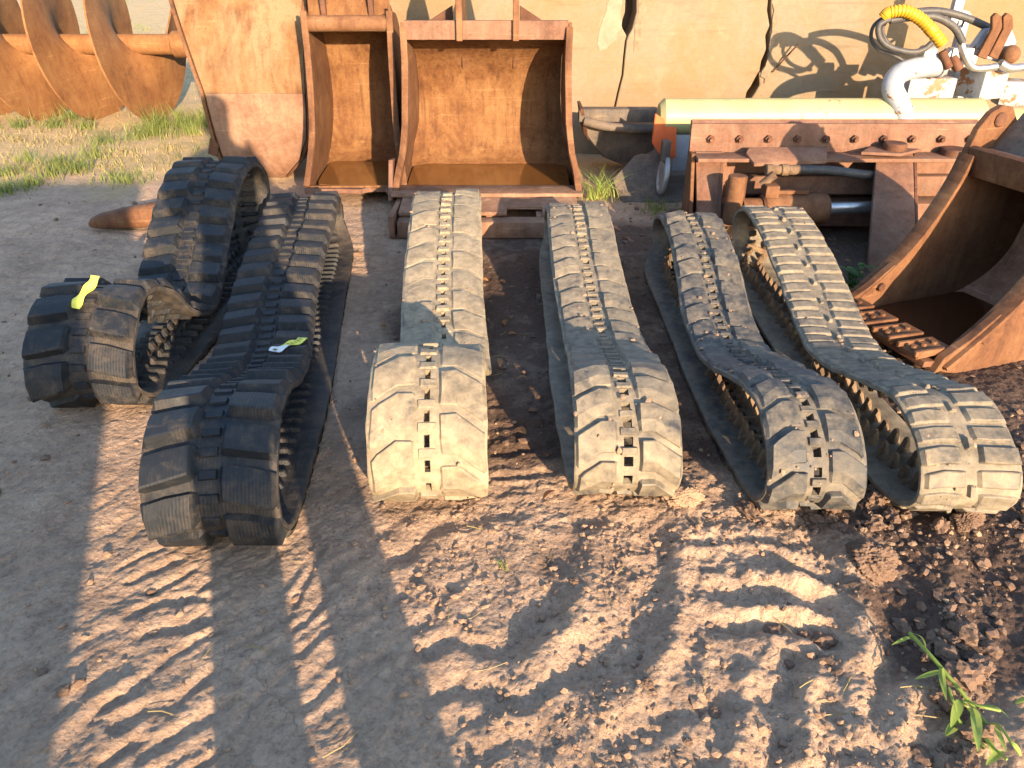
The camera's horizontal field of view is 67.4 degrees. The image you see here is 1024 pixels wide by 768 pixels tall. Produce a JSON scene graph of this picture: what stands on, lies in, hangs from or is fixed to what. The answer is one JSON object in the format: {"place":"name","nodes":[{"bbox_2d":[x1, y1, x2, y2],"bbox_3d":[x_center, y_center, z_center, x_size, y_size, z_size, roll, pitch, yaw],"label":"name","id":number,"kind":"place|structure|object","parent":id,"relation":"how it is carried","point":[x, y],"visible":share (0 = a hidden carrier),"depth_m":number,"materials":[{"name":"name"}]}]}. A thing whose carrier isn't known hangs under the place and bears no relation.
{"place":"outdoors","nodes":[
{"label":"outdoors","id":0,"kind":"place"},
{"bbox_2d":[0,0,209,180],"bbox_3d":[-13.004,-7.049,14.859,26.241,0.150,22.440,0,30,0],"label":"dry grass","id":1,"kind":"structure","parent":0,"point":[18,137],"depth_m":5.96,"materials":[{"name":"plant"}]},
{"bbox_2d":[0,0,210,196],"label":"grass","id":2,"kind":"structure","parent":0,"point":[190,125],"depth_m":6.12,"materials":[{"name":"green plant"}]},
{"bbox_2d":[45,218,965,767],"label":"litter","id":3,"kind":"object","parent":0,"point":[611,608],"visible":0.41,"depth_m":1.74,"materials":[{"name":"plant"}]},
{"bbox_2d":[0,0,1023,767],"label":"ground","id":4,"kind":"structure","parent":0,"point":[224,598],"depth_m":1.97,"materials":[{"name":"brown soil"}]},
{"bbox_2d":[0,0,186,120],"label":"auger","id":5,"kind":"object","parent":4,"relation":"on","point":[51,56],"visible":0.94,"depth_m":6.71,"materials":[{"name":"brown metal"}]},
{"bbox_2d":[88,201,155,228],"bbox_3d":[-2.127,-0.960,4.361,0.515,0.135,0.160,-9,32,-15],"label":"steel prong","id":6,"kind":"object","parent":4,"relation":"on","point":[137,216],"visible":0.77,"depth_m":4.30,"materials":[{"name":"brown metal"}]},
{"bbox_2d":[21,156,270,407],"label":"rubber track","id":7,"kind":"structure","parent":4,"relation":"on","point":[100,346],"depth_m":2.99,"materials":[{"name":"black rubber"}]},
{"bbox_2d":[71,275,99,308],"bbox_3d":[-1.452,-0.313,2.610,0.065,0.011,0.130,11,70,19],"label":"paper slip","id":8,"kind":"object","parent":7,"relation":"on","point":[90,285],"visible":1,"depth_m":2.61,"materials":[{"name":"yellow paper"}]},
{"bbox_2d":[168,0,308,176],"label":"digging bucket","id":9,"kind":"object","parent":4,"relation":"on","point":[246,59],"visible":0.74,"depth_m":4.86,"materials":[{"name":"metal"}]},
{"bbox_2d":[138,191,353,546],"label":"rubber track","id":10,"kind":"structure","parent":4,"relation":"on","point":[234,429],"depth_m":2.30,"materials":[{"name":"black rubber"}]},
{"bbox_2d":[269,337,306,352],"bbox_3d":[-0.793,-0.140,2.726,0.063,0.012,0.160,10,25,17],"label":"paper slip","id":11,"kind":"object","parent":10,"relation":"on","point":[297,341],"visible":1,"depth_m":2.73,"materials":[{"name":"paper"}]},
{"bbox_2d":[300,0,411,194],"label":"digging bucket","id":12,"kind":"object","parent":4,"relation":"on","point":[352,52],"visible":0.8,"depth_m":5.00,"materials":[{"name":"brown metal"}]},
{"bbox_2d":[318,161,396,184],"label":"water","id":13,"kind":"structure","parent":12,"relation":"in","point":[355,172],"depth_m":5.01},
{"bbox_2d":[365,188,490,501],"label":"rubber track","id":14,"kind":"structure","parent":4,"relation":"on","point":[426,427],"depth_m":2.20,"materials":[{"name":"rubber"}]},
{"bbox_2d":[388,197,576,237],"bbox_3d":[-0.147,-0.986,4.398,1.055,0.155,0.470,0,30,0],"label":"steel cradle","id":15,"kind":"object","parent":4,"relation":"on","point":[512,217],"visible":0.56,"depth_m":4.26,"materials":[{"name":"brown metal"}]},
{"bbox_2d":[388,0,582,200],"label":"digging bucket","id":16,"kind":"object","parent":4,"relation":"on","point":[486,91],"visible":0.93,"depth_m":4.91,"materials":[{"name":"metal"}]},
{"bbox_2d":[408,163,568,184],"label":"water","id":17,"kind":"structure","parent":16,"relation":"in","point":[484,174],"depth_m":4.89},
{"bbox_2d":[496,555,511,569],"bbox_3d":[-0.025,0.474,2.070,0.077,0.028,0.058,24,38,35],"label":"grass tuft","id":18,"kind":"object","parent":4,"relation":"on","point":[502,564],"visible":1,"depth_m":2.06,"materials":[{"name":"plant"}]},
{"bbox_2d":[555,169,647,204],"bbox_3d":[0.546,-1.262,4.845,0.604,0.195,0.567,-7,31,-11],"label":"grass tuft","id":19,"kind":"object","parent":4,"relation":"on","point":[600,194],"visible":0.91,"depth_m":4.87,"materials":[{"name":"plant"}]},
{"bbox_2d":[354,217,862,498],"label":"leaf litter","id":20,"kind":"object","parent":4,"relation":"on","point":[521,429],"visible":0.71,"depth_m":2.95,"materials":[{"name":"brown plant"}]},
{"bbox_2d":[539,201,682,496],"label":"rubber track","id":21,"kind":"structure","parent":4,"relation":"on","point":[617,415],"depth_m":2.49,"materials":[{"name":"rubber"}]},
{"bbox_2d":[577,101,656,165],"bbox_3d":[0.726,-1.734,5.353,0.558,0.413,0.461,0,30,0],"label":"loader bucket","id":22,"kind":"object","parent":4,"relation":"on","point":[621,135],"visible":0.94,"depth_m":5.16,"materials":[{"name":"grey metal"}]},
{"bbox_2d":[613,150,685,202],"bbox_3d":[0.961,-1.339,4.894,0.626,0.287,0.358,0,30,0],"label":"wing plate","id":23,"kind":"object","parent":4,"relation":"on","point":[643,168],"visible":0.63,"depth_m":4.90,"materials":[{"name":"grey metal"}]},
{"bbox_2d":[621,194,680,217],"bbox_3d":[0.866,-1.078,4.657,0.705,0.062,0.462,26,39,37],"label":"grass tuft","id":24,"kind":"object","parent":4,"relation":"on","point":[658,208],"visible":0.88,"depth_m":4.68,"materials":[{"name":"plant"}]},
{"bbox_2d":[305,0,1023,154],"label":"concrete wall","id":25,"kind":"structure","parent":4,"relation":"on","point":[655,53],"depth_m":5.48,"materials":[{"name":"beige concrete"}]},
{"bbox_2d":[661,483,705,507],"bbox_3d":[0.509,0.332,2.279,0.131,0.068,0.088,-6,31,-10],"label":"soil clod","id":26,"kind":"object","parent":4,"relation":"on","point":[690,495],"visible":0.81,"depth_m":2.25,"materials":[{"name":"brown soil"}]},
{"bbox_2d":[645,210,866,509],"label":"rubber track","id":27,"kind":"structure","parent":4,"relation":"on","point":[758,401],"depth_m":2.52,"materials":[{"name":"rubber"}]},
{"bbox_2d":[570,437,1023,767],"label":"soil lumps","id":28,"kind":"object","parent":4,"relation":"on","point":[973,672],"visible":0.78,"depth_m":1.79,"materials":[{"name":"brown soil"}]},
{"bbox_2d":[681,119,977,270],"bbox_3d":[1.790,-1.003,4.060,1.620,0.592,0.903,0,30,0],"label":"dozer blade","id":29,"kind":"object","parent":4,"relation":"on","point":[884,179],"visible":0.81,"depth_m":4.19,"materials":[{"name":"brown metal"}]},
{"bbox_2d":[652,0,1023,194],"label":"boom implement","id":30,"kind":"object","parent":4,"relation":"on","point":[921,85],"visible":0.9,"depth_m":4.71,"materials":[{"name":"white paint"}]},
{"bbox_2d":[839,262,875,289],"bbox_3d":[1.658,-0.480,3.558,0.256,0.134,0.283,0,30,0],"label":"leafy weed","id":31,"kind":"object","parent":4,"relation":"on","point":[853,274],"visible":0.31,"depth_m":3.61,"materials":[{"name":"green plant"}]},
{"bbox_2d":[844,536,898,584],"bbox_3d":[0.950,0.472,2.046,0.143,0.117,0.131,0,30,0],"label":"soil clod","id":32,"kind":"object","parent":4,"relation":"on","point":[874,560],"visible":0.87,"depth_m":2.01,"materials":[{"name":"brown soil"}]},
{"bbox_2d":[731,205,1022,513],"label":"rubber track","id":33,"kind":"structure","parent":4,"relation":"on","point":[950,448],"depth_m":2.51,"materials":[{"name":"rubber"}]},
{"bbox_2d":[850,104,1023,372],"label":"digging bucket","id":34,"kind":"object","parent":4,"relation":"on","point":[966,234],"visible":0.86,"depth_m":3.26,"materials":[{"name":"brown metal"}]},
{"bbox_2d":[874,292,993,344],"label":"water","id":35,"kind":"structure","parent":34,"relation":"in","point":[949,318],"depth_m":3.30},
{"bbox_2d":[892,632,1023,764],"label":"weed","id":36,"kind":"object","parent":4,"relation":"on","point":[977,719],"visible":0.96,"depth_m":1.61,"materials":[{"name":"green plant"}]},
{"bbox_2d":[949,511,985,531],"bbox_3d":[1.299,0.384,2.192,0.122,0.062,0.080,-15,34,-24],"label":"soil clod","id":37,"kind":"object","parent":4,"relation":"on","point":[966,521],"visible":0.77,"depth_m":2.17,"materials":[{"name":"brown soil"}]},
{"bbox_2d":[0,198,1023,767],"bbox_3d":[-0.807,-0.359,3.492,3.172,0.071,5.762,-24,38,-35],"label":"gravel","id":38,"kind":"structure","parent":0,"point":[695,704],"depth_m":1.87,"materials":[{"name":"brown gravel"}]},
{"bbox_2d":[622,0,631,31],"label":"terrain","id":39,"kind":"structure","parent":0,"point":[627,13],"depth_m":5.70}
]}

